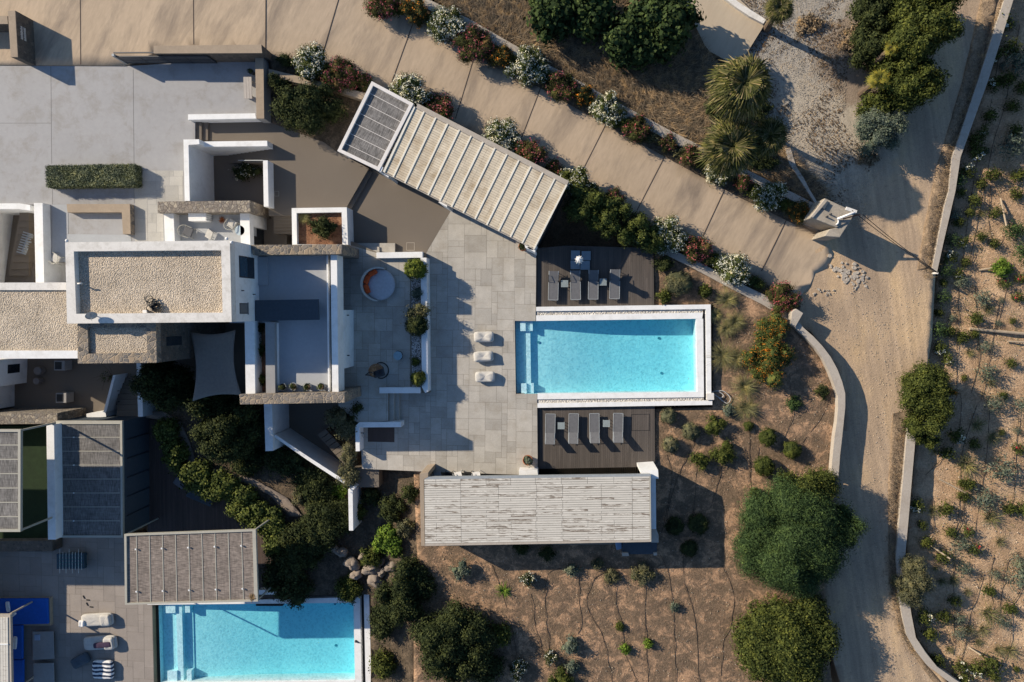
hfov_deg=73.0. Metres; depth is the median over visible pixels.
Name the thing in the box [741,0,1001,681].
road
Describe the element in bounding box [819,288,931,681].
road stones
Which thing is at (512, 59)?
filler shrub
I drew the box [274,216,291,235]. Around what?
stair flight
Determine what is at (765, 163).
undergrowth
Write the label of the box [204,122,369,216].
walkway
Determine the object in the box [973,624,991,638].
field grass
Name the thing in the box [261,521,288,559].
ivy hedge
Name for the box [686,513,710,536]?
dome shrub
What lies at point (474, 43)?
oleander
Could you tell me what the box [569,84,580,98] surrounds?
filler shrub
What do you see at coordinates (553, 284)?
sun lounger
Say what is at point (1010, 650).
field grass
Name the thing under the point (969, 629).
field grass
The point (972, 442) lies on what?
field shrub
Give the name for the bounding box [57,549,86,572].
foosball table
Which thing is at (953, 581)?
field grass
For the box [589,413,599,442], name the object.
sun lounger
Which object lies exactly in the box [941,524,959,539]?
field shrub
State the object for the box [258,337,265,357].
roof plant
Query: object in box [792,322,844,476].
garden wall
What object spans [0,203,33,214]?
white wall
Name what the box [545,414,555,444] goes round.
sun lounger
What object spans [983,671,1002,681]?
field shrub
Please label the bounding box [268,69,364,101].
garden wall
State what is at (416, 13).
oleander
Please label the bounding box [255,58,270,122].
court wall
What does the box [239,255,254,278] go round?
window
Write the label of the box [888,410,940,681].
verge soil
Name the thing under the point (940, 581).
field grass
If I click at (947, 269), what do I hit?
field succulent
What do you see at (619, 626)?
garden shrub
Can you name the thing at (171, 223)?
white wall
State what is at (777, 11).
fan palm
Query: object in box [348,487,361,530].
white wall
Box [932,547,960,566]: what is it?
field shrub
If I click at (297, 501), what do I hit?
slope shrub
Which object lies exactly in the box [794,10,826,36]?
undergrowth
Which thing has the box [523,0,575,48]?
fig tree
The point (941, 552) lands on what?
wooden pole
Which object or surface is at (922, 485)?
field soil
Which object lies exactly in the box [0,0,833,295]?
driveway
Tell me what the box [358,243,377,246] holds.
step
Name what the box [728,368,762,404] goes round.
ornamental grass
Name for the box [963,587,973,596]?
field grass
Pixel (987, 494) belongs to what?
sage
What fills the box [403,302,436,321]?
flowering herb
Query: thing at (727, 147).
fan palm
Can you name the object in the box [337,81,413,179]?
reed pergola
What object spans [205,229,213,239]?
footstool
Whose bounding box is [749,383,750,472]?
irrigation pipe
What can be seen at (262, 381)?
roof plant
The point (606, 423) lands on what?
side table
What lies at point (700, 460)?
garden shrub
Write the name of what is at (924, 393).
broad tree
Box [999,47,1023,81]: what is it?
sage
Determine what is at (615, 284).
sun lounger
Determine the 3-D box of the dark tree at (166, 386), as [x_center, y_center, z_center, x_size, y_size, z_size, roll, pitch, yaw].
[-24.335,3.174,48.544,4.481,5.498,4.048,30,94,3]
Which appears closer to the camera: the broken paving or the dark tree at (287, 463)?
the broken paving
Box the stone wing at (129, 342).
[78,322,224,363]
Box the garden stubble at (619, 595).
[428,483,829,681]
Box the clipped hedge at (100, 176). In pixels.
[44,163,142,189]
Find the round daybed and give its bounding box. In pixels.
[360,267,394,301]
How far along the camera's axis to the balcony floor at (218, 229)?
47.68 m
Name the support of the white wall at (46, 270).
on the court floor at (81, 115)
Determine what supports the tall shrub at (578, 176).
on the planting soil at (275, 65)
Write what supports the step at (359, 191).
on the court floor at (400, 214)
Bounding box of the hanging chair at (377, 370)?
[365,362,388,378]
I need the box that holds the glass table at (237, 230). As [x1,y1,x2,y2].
[235,225,244,234]
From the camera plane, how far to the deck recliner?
51.06 m
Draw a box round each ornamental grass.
[298,213,312,225]
[705,336,741,373]
[711,306,724,323]
[712,281,743,311]
[714,316,737,339]
[724,307,748,336]
[725,346,748,372]
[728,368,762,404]
[729,393,767,421]
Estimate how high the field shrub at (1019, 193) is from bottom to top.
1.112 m
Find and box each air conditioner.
[54,360,71,369]
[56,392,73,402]
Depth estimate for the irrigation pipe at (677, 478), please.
47.08 m
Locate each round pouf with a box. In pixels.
[33,367,45,374]
[33,377,43,383]
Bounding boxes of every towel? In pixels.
[5,601,10,611]
[13,636,16,648]
[78,620,84,626]
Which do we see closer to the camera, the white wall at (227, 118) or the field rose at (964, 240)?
the field rose at (964, 240)
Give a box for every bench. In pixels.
[16,231,33,254]
[243,77,253,98]
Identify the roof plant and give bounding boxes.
[258,321,264,333]
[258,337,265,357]
[258,371,265,384]
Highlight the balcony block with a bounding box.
[240,213,266,244]
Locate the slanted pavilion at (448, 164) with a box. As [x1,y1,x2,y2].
[382,104,568,255]
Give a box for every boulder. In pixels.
[334,547,347,556]
[342,556,360,570]
[349,569,361,579]
[361,564,380,574]
[367,574,383,587]
[376,567,385,577]
[378,558,384,566]
[384,561,395,571]
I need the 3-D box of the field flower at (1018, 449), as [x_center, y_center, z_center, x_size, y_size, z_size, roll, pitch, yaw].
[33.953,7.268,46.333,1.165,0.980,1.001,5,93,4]
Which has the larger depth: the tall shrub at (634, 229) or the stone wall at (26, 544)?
the stone wall at (26, 544)
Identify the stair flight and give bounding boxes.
[8,213,34,275]
[116,377,137,415]
[229,150,267,165]
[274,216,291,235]
[318,427,359,463]
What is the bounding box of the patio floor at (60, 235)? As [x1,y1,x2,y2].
[52,205,131,261]
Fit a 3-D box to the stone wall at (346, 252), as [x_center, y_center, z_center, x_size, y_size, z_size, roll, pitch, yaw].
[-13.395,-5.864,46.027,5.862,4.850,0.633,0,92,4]
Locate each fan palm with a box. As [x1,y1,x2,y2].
[692,114,762,181]
[703,51,775,124]
[751,114,792,161]
[761,0,794,32]
[857,67,891,97]
[864,40,897,72]
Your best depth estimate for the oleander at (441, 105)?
45.51 m
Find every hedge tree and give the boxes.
[845,0,897,30]
[846,14,891,73]
[852,88,903,118]
[866,44,926,77]
[880,4,965,71]
[882,60,952,116]
[884,0,966,33]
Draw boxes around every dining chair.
[432,470,441,475]
[445,470,452,475]
[453,470,461,475]
[462,471,471,475]
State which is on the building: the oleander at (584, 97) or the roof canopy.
the roof canopy
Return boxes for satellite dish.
[85,312,96,319]
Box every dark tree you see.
[124,360,195,414]
[181,393,236,421]
[187,397,264,467]
[226,444,266,478]
[259,445,311,481]
[274,519,326,581]
[286,465,337,501]
[296,515,341,555]
[298,489,354,547]
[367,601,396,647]
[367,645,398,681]
[371,551,437,630]
[404,596,500,681]
[472,652,506,681]
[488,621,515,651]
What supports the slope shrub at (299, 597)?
on the slope soil at (328, 572)
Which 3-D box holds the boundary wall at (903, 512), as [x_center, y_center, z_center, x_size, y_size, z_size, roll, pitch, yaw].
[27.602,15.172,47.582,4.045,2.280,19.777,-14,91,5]
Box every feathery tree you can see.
[728,471,856,603]
[771,462,843,507]
[828,498,870,550]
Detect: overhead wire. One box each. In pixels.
[852,210,936,272]
[862,214,937,272]
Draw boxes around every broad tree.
[726,591,844,681]
[895,358,956,440]
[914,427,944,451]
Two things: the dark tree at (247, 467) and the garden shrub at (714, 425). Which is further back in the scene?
the dark tree at (247, 467)
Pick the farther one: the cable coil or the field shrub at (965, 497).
the field shrub at (965, 497)
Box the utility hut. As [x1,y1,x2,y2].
[801,198,859,240]
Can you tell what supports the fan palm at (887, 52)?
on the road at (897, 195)
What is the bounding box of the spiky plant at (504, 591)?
[494,582,513,598]
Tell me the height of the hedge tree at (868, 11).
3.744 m
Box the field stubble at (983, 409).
[914,2,1023,681]
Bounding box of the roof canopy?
[255,299,319,320]
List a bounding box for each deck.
[147,419,283,605]
[536,246,653,306]
[537,406,654,474]
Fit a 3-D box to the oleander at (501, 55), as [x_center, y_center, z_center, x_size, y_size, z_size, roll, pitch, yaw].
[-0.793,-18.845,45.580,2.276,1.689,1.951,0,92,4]
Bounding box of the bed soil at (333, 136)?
[271,80,365,160]
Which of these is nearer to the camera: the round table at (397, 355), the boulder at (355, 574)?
the round table at (397, 355)
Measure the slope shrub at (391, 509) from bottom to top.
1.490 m
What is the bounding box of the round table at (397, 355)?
[393,351,402,359]
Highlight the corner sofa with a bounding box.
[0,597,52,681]
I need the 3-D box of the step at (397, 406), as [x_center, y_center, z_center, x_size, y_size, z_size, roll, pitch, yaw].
[-7.938,4.533,48.114,0.420,0.750,2.048,0,92,4]
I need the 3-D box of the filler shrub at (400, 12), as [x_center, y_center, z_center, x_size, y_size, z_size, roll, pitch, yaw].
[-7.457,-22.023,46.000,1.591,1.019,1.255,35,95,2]
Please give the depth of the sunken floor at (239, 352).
51.00 m
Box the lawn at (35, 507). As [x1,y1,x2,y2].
[0,424,47,537]
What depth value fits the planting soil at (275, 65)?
46.78 m
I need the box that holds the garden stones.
[433,325,829,679]
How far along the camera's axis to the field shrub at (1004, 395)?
46.26 m
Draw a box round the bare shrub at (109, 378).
[97,366,113,389]
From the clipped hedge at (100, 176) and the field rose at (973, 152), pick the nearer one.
the field rose at (973, 152)
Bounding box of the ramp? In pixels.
[690,0,764,64]
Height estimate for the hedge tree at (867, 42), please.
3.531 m
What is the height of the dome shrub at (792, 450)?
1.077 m
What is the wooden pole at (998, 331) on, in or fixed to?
on the field soil at (922, 485)
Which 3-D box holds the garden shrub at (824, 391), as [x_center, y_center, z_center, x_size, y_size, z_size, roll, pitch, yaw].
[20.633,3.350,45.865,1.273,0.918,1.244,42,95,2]
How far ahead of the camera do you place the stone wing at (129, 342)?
42.73 m
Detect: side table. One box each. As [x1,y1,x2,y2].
[558,422,564,428]
[561,280,567,286]
[603,420,609,426]
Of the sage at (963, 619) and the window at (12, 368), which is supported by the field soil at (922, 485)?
the sage at (963, 619)
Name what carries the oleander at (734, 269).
on the planting soil at (275, 65)
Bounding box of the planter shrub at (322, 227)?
[306,214,337,239]
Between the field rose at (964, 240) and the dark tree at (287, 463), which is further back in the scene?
the dark tree at (287, 463)
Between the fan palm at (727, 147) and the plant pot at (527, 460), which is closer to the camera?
the fan palm at (727, 147)
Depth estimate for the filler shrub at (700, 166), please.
45.80 m
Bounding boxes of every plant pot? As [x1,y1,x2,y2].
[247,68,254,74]
[278,383,286,390]
[288,382,297,391]
[301,383,311,391]
[317,383,325,390]
[518,243,525,250]
[523,455,532,467]
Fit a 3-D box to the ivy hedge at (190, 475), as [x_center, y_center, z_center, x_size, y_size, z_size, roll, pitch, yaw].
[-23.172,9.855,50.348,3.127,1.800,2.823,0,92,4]
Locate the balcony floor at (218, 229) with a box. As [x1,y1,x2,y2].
[164,215,256,242]
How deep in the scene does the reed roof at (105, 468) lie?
48.88 m
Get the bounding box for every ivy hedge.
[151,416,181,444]
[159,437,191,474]
[174,458,213,495]
[198,466,240,503]
[223,482,269,527]
[245,500,286,538]
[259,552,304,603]
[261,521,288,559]
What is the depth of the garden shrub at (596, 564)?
47.51 m
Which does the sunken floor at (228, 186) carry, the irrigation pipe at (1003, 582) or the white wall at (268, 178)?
the white wall at (268, 178)
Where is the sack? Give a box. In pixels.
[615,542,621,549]
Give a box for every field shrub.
[916,520,929,531]
[916,535,936,552]
[919,621,939,645]
[930,652,947,668]
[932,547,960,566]
[933,304,945,317]
[934,608,960,626]
[935,444,956,463]
[936,278,950,287]
[937,499,958,523]
[939,324,963,339]
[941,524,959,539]
[945,593,961,608]
[948,217,966,228]
[952,486,977,504]
[953,478,969,488]
[955,185,967,198]
[955,327,975,349]
[959,255,974,272]
[960,373,970,382]
[960,475,979,496]
[962,206,977,223]
[964,309,986,325]
[965,436,984,450]
[966,190,985,207]
[967,123,988,155]
[968,330,984,339]
[972,171,989,190]
[973,231,991,242]
[979,105,999,124]
[979,164,1004,182]
[979,582,996,598]
[979,652,1006,675]
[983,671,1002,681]
[987,235,1002,249]
[988,206,1004,220]
[990,67,1017,89]
[997,387,1010,399]
[998,32,1023,62]
[998,428,1006,435]
[1000,498,1020,518]
[1000,597,1019,617]
[1002,95,1023,114]
[1003,357,1021,369]
[1006,120,1023,142]
[1008,160,1023,186]
[1008,184,1023,202]
[1009,318,1017,325]
[1011,501,1023,517]
[1013,79,1023,96]
[1013,666,1020,673]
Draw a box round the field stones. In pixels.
[917,51,1023,681]
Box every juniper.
[321,405,357,441]
[335,462,360,488]
[338,438,357,467]
[347,401,363,424]
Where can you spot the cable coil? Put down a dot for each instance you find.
(153, 307)
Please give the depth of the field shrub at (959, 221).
45.95 m
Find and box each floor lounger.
[81,612,113,626]
[84,635,117,649]
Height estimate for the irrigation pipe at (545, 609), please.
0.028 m
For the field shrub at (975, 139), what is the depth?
45.50 m
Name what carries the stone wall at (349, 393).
attached to the building
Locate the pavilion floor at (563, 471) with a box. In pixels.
[432,467,639,544]
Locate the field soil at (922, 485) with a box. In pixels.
[905,0,1023,681]
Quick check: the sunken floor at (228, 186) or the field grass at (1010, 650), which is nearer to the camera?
the field grass at (1010, 650)
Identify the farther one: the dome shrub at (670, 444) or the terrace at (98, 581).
the terrace at (98, 581)
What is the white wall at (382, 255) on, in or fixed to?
on the daybed terrace at (380, 335)
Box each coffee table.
[33,631,54,659]
[33,663,54,681]
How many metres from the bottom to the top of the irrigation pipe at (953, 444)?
0.028 m
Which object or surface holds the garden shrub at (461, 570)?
on the garden soil at (804, 378)
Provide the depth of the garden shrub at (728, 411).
46.31 m
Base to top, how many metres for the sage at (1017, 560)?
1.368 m
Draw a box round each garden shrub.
[447,558,471,583]
[507,655,530,681]
[511,544,531,556]
[519,571,536,588]
[535,544,558,563]
[542,649,560,667]
[547,664,574,681]
[558,632,580,655]
[563,655,579,674]
[564,563,582,577]
[590,557,604,570]
[602,567,621,584]
[614,620,624,632]
[618,642,631,655]
[628,560,657,587]
[642,637,653,649]
[668,601,679,612]
[688,451,711,471]
[703,410,726,435]
[705,438,737,467]
[722,402,735,418]
[784,392,805,414]
[813,383,831,401]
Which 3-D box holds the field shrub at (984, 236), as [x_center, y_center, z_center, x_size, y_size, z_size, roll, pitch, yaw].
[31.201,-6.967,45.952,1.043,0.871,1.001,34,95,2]
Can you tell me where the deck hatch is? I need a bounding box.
[631,414,649,430]
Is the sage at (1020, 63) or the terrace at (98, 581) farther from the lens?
the terrace at (98, 581)
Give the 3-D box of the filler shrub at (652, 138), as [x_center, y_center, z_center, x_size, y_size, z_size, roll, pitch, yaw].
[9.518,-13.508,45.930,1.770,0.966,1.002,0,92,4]
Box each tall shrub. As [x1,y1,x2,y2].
[559,165,596,199]
[562,183,608,233]
[586,195,632,240]
[616,210,651,249]
[637,223,665,255]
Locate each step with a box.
[196,122,202,140]
[203,122,208,140]
[258,257,268,284]
[348,171,372,208]
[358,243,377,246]
[367,247,379,249]
[378,243,395,251]
[389,393,394,420]
[395,393,399,419]
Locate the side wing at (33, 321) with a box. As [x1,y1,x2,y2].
[0,282,77,358]
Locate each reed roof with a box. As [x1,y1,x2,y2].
[0,422,55,531]
[56,414,150,537]
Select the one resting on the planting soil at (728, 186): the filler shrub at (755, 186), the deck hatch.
the filler shrub at (755, 186)
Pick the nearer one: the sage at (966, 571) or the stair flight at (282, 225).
the sage at (966, 571)
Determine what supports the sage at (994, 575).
on the field soil at (922, 485)
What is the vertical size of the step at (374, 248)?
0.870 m
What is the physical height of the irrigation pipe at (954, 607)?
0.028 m
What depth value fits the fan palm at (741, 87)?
39.82 m
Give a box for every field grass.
[927,503,940,518]
[935,575,948,587]
[945,645,954,654]
[948,574,960,586]
[951,451,984,480]
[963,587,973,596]
[965,348,976,357]
[965,624,975,636]
[969,417,988,433]
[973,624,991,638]
[973,637,984,648]
[974,600,1007,631]
[975,207,987,216]
[978,507,1004,529]
[982,302,996,316]
[985,428,1003,447]
[992,643,1004,656]
[993,534,1007,550]
[998,641,1020,660]
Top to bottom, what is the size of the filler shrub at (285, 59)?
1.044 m
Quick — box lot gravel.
[749,0,874,227]
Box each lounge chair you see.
[48,252,64,264]
[177,224,193,238]
[224,218,239,230]
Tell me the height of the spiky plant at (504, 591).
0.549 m
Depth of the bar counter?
46.92 m
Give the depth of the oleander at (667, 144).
45.65 m
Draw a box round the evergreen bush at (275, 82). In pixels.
[266,69,292,94]
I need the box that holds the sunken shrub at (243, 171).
[231,159,262,181]
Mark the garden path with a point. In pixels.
(285, 504)
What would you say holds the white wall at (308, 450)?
on the slope soil at (328, 572)
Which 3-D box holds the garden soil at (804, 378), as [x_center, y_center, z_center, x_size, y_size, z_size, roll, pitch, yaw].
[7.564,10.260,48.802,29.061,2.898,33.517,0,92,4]
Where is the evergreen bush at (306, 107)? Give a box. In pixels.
[268,79,348,138]
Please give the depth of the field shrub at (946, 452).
46.55 m
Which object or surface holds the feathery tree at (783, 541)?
on the garden soil at (804, 378)
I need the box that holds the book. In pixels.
[34,634,39,639]
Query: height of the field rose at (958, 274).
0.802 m
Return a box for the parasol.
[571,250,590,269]
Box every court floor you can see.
[0,62,255,262]
[351,167,449,252]
[355,462,382,486]
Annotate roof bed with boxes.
[261,323,265,391]
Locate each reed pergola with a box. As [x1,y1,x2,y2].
[124,518,270,604]
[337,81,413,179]
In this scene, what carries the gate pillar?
on the garden soil at (804, 378)
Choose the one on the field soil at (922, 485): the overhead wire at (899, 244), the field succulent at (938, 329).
the field succulent at (938, 329)
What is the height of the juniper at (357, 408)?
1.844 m
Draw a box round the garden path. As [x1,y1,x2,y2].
[146,411,301,516]
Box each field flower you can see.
[960,524,975,539]
[968,539,983,557]
[992,275,1013,289]
[1009,442,1023,456]
[1010,292,1023,303]
[1012,272,1023,284]
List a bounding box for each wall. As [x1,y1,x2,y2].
[0,16,8,31]
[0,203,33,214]
[0,213,12,282]
[0,359,27,385]
[0,384,14,407]
[0,407,85,423]
[0,538,62,551]
[8,11,35,65]
[34,203,65,281]
[46,423,62,539]
[67,204,134,234]
[86,373,127,416]
[136,363,157,416]
[154,45,271,61]
[158,201,270,218]
[164,214,179,240]
[183,139,218,200]
[188,113,260,122]
[201,141,272,155]
[239,386,360,403]
[245,321,261,393]
[251,244,358,258]
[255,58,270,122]
[263,160,273,208]
[264,404,288,450]
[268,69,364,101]
[274,428,358,489]
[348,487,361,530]
[355,420,403,450]
[376,252,423,258]
[379,387,420,392]
[409,0,812,208]
[421,258,430,392]
[633,241,788,319]
[724,0,765,24]
[783,148,816,202]
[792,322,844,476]
[895,428,960,681]
[931,0,1012,271]
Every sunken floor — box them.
[0,358,136,413]
[4,215,35,282]
[172,323,245,399]
[214,156,291,244]
[289,403,361,466]
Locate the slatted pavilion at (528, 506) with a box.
[420,461,658,545]
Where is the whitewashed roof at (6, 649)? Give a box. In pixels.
[0,601,33,681]
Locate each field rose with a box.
[909,496,927,514]
[915,604,937,627]
[931,340,951,355]
[939,248,958,263]
[941,351,957,368]
[945,426,966,446]
[948,264,967,282]
[949,658,971,676]
[952,672,973,681]
[956,233,972,250]
[958,161,977,179]
[963,142,990,161]
[969,658,988,680]
[976,121,992,139]
[986,75,1003,95]
[994,44,1007,65]
[1002,13,1020,35]
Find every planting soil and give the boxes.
[269,56,800,309]
[400,0,798,223]
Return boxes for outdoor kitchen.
[621,542,656,555]
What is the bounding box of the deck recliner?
[173,477,212,505]
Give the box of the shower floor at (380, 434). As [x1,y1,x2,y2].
[368,427,393,441]
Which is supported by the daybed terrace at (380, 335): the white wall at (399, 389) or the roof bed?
the white wall at (399, 389)
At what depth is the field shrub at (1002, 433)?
46.53 m
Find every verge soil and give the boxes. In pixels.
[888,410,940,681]
[917,0,997,269]
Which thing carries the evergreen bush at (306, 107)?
on the bed soil at (333, 136)
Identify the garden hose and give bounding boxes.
[713,390,730,403]
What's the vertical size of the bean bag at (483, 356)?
0.489 m
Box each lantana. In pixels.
[740,334,797,390]
[751,310,792,344]
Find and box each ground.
[136,161,947,681]
[434,0,825,200]
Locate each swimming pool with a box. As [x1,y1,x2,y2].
[147,587,370,681]
[515,304,713,407]
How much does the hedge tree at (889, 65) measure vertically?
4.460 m
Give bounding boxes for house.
[65,237,258,323]
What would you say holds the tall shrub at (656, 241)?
on the planting soil at (275, 65)
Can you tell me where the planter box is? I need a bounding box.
[292,207,353,245]
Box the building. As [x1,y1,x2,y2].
[229,255,353,392]
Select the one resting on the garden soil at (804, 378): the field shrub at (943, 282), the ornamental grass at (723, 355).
the ornamental grass at (723, 355)
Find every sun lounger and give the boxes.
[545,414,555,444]
[548,271,558,299]
[568,413,578,443]
[570,270,580,299]
[588,270,598,299]
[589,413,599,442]
[609,269,619,298]
[613,413,622,442]
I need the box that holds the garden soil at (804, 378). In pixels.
[414,252,834,681]
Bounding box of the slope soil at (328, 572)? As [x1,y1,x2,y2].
[157,400,416,681]
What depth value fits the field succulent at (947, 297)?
46.09 m
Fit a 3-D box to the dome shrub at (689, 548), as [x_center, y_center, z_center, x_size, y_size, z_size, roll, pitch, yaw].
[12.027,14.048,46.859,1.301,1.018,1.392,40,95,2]
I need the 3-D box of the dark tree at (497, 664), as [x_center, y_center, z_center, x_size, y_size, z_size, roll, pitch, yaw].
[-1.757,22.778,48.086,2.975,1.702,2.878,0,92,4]
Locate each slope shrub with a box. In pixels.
[276,572,315,610]
[290,489,309,508]
[329,481,347,499]
[333,569,364,605]
[356,501,367,520]
[358,542,383,570]
[359,487,382,508]
[372,522,403,557]
[377,493,408,525]
[396,518,414,539]
[399,481,419,505]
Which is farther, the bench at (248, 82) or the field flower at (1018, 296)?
the bench at (248, 82)
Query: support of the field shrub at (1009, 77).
on the field soil at (922, 485)
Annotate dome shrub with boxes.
[659,407,676,423]
[660,435,679,452]
[664,515,684,535]
[679,538,697,559]
[681,421,701,440]
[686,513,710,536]
[743,421,754,431]
[753,455,775,476]
[757,426,778,447]
[781,440,802,460]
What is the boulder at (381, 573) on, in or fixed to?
on the slope soil at (328, 572)
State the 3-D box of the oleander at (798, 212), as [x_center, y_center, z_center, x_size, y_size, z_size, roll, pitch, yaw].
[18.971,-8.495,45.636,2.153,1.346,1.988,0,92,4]
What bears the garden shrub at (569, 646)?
on the garden soil at (804, 378)
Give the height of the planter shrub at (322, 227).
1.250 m
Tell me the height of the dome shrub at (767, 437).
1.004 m
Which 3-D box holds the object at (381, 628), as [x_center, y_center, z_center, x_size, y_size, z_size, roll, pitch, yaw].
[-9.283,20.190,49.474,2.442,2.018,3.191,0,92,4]
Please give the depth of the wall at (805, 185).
45.56 m
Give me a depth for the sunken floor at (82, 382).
52.14 m
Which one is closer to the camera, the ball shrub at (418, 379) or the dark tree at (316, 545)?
the ball shrub at (418, 379)
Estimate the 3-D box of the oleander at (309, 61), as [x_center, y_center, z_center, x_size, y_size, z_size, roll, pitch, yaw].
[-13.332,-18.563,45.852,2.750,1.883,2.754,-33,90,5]
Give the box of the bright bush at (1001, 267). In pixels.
[988,256,1017,277]
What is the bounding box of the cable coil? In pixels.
[144,296,160,312]
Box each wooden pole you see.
[931,546,950,558]
[939,478,966,492]
[969,327,1023,334]
[1000,198,1006,225]
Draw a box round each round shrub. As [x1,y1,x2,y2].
[652,255,675,273]
[654,288,671,305]
[662,270,693,296]
[695,283,715,300]
[703,98,724,121]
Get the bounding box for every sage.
[947,314,957,323]
[948,624,972,641]
[949,208,964,223]
[949,536,975,555]
[950,272,971,289]
[951,611,968,626]
[954,559,977,578]
[970,287,993,310]
[971,362,1001,386]
[973,481,1002,512]
[974,338,994,354]
[979,392,1011,415]
[981,452,1022,484]
[987,569,1002,580]
[988,125,1023,160]
[995,615,1011,631]
[998,297,1005,304]
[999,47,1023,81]
[999,559,1023,593]
[1007,16,1019,31]
[1010,551,1023,571]
[1011,393,1023,413]
[1011,426,1022,434]
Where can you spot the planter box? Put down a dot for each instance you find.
(342, 218)
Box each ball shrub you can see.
[403,313,429,336]
[404,258,429,280]
[410,371,426,386]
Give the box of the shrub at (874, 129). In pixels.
[850,105,910,159]
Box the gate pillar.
[787,309,802,326]
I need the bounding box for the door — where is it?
[254,228,263,244]
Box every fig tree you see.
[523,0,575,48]
[565,0,618,44]
[600,6,657,73]
[623,0,706,70]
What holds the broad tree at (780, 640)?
on the garden soil at (804, 378)
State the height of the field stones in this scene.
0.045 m
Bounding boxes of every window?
[7,364,19,373]
[166,336,181,345]
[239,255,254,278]
[239,303,247,313]
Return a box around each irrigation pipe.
[545,568,560,650]
[587,571,611,679]
[615,583,636,681]
[660,555,675,681]
[662,456,671,530]
[666,439,695,520]
[683,559,698,681]
[721,566,734,668]
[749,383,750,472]
[927,393,960,473]
[942,500,964,532]
[953,549,954,654]
[954,406,976,539]
[957,288,958,352]
[960,57,998,286]
[961,574,982,659]
[970,25,1019,262]
[971,287,978,392]
[975,410,989,529]
[981,307,998,399]
[989,187,1004,245]
[998,553,1018,613]
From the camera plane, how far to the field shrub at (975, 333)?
46.23 m
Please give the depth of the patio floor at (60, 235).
48.47 m
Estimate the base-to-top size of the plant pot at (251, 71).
0.770 m
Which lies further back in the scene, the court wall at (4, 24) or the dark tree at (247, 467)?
the dark tree at (247, 467)
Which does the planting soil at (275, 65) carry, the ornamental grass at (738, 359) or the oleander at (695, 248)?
the oleander at (695, 248)
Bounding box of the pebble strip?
[411,277,421,386]
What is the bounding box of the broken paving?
[812,254,867,295]
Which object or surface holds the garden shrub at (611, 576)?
on the garden soil at (804, 378)
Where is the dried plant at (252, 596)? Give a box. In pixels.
[249,593,255,601]
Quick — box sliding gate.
[112,52,216,63]
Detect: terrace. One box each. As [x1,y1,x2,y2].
[0,531,156,681]
[338,241,430,421]
[361,192,565,474]
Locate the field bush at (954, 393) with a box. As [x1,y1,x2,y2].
[947,387,958,396]
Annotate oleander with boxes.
[290,40,328,84]
[318,53,361,94]
[357,71,374,93]
[361,0,402,21]
[387,72,432,107]
[399,0,427,31]
[425,90,457,120]
[427,2,467,44]
[452,20,495,66]
[481,116,521,152]
[485,41,512,69]
[503,43,550,87]
[514,136,550,165]
[541,156,566,175]
[544,68,582,103]
[573,82,595,108]
[586,90,627,127]
[604,185,628,203]
[620,110,654,144]
[651,211,690,254]
[656,130,678,154]
[675,141,702,169]
[680,232,715,266]
[700,162,731,186]
[710,250,751,286]
[730,173,754,192]
[749,179,787,213]
[763,280,804,314]
[784,198,809,226]
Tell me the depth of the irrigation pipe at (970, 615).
47.35 m
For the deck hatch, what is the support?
on the pool deck at (633, 448)
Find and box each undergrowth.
[746,100,774,123]
[749,152,780,170]
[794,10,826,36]
[837,23,857,50]
[855,154,881,165]
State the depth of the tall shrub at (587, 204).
44.79 m
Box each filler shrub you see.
[271,52,294,70]
[321,62,332,71]
[394,4,404,17]
[420,91,433,106]
[421,8,436,24]
[508,53,517,66]
[540,69,553,85]
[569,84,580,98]
[612,115,633,128]
[645,129,660,144]
[671,142,688,157]
[691,158,706,168]
[707,250,725,268]
[743,181,760,197]
[745,275,766,292]
[776,197,795,214]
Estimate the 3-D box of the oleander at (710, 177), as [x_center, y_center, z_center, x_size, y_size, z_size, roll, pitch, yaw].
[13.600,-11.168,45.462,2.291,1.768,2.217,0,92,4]
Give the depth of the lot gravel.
45.91 m
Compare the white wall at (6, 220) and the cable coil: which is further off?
the white wall at (6, 220)
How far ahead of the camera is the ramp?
45.81 m
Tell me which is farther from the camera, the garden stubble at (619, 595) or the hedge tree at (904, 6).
the garden stubble at (619, 595)
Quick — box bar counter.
[188,213,211,221]
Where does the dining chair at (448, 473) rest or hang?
on the pool terrace at (458, 418)
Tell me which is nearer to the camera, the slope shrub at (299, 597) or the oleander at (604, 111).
the oleander at (604, 111)
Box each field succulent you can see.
[931,320,950,342]
[934,287,952,307]
[937,260,957,278]
[944,232,962,250]
[956,170,967,190]
[999,220,1023,247]
[1002,218,1023,236]
[1011,241,1023,266]
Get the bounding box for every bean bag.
[70,652,90,668]
[92,660,113,678]
[473,351,493,361]
[474,331,493,341]
[475,371,494,381]
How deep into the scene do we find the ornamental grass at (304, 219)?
46.68 m
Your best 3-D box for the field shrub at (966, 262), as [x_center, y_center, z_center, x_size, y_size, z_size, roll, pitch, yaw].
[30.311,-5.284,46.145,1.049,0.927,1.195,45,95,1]
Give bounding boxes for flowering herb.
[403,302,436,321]
[410,286,423,299]
[410,355,421,366]
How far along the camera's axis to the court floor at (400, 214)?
47.41 m
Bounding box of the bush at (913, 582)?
[886,552,935,609]
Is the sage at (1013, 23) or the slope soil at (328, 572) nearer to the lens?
the sage at (1013, 23)
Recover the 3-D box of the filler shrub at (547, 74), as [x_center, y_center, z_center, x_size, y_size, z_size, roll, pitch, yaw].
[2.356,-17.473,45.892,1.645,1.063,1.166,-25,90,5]
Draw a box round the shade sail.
[190,330,240,400]

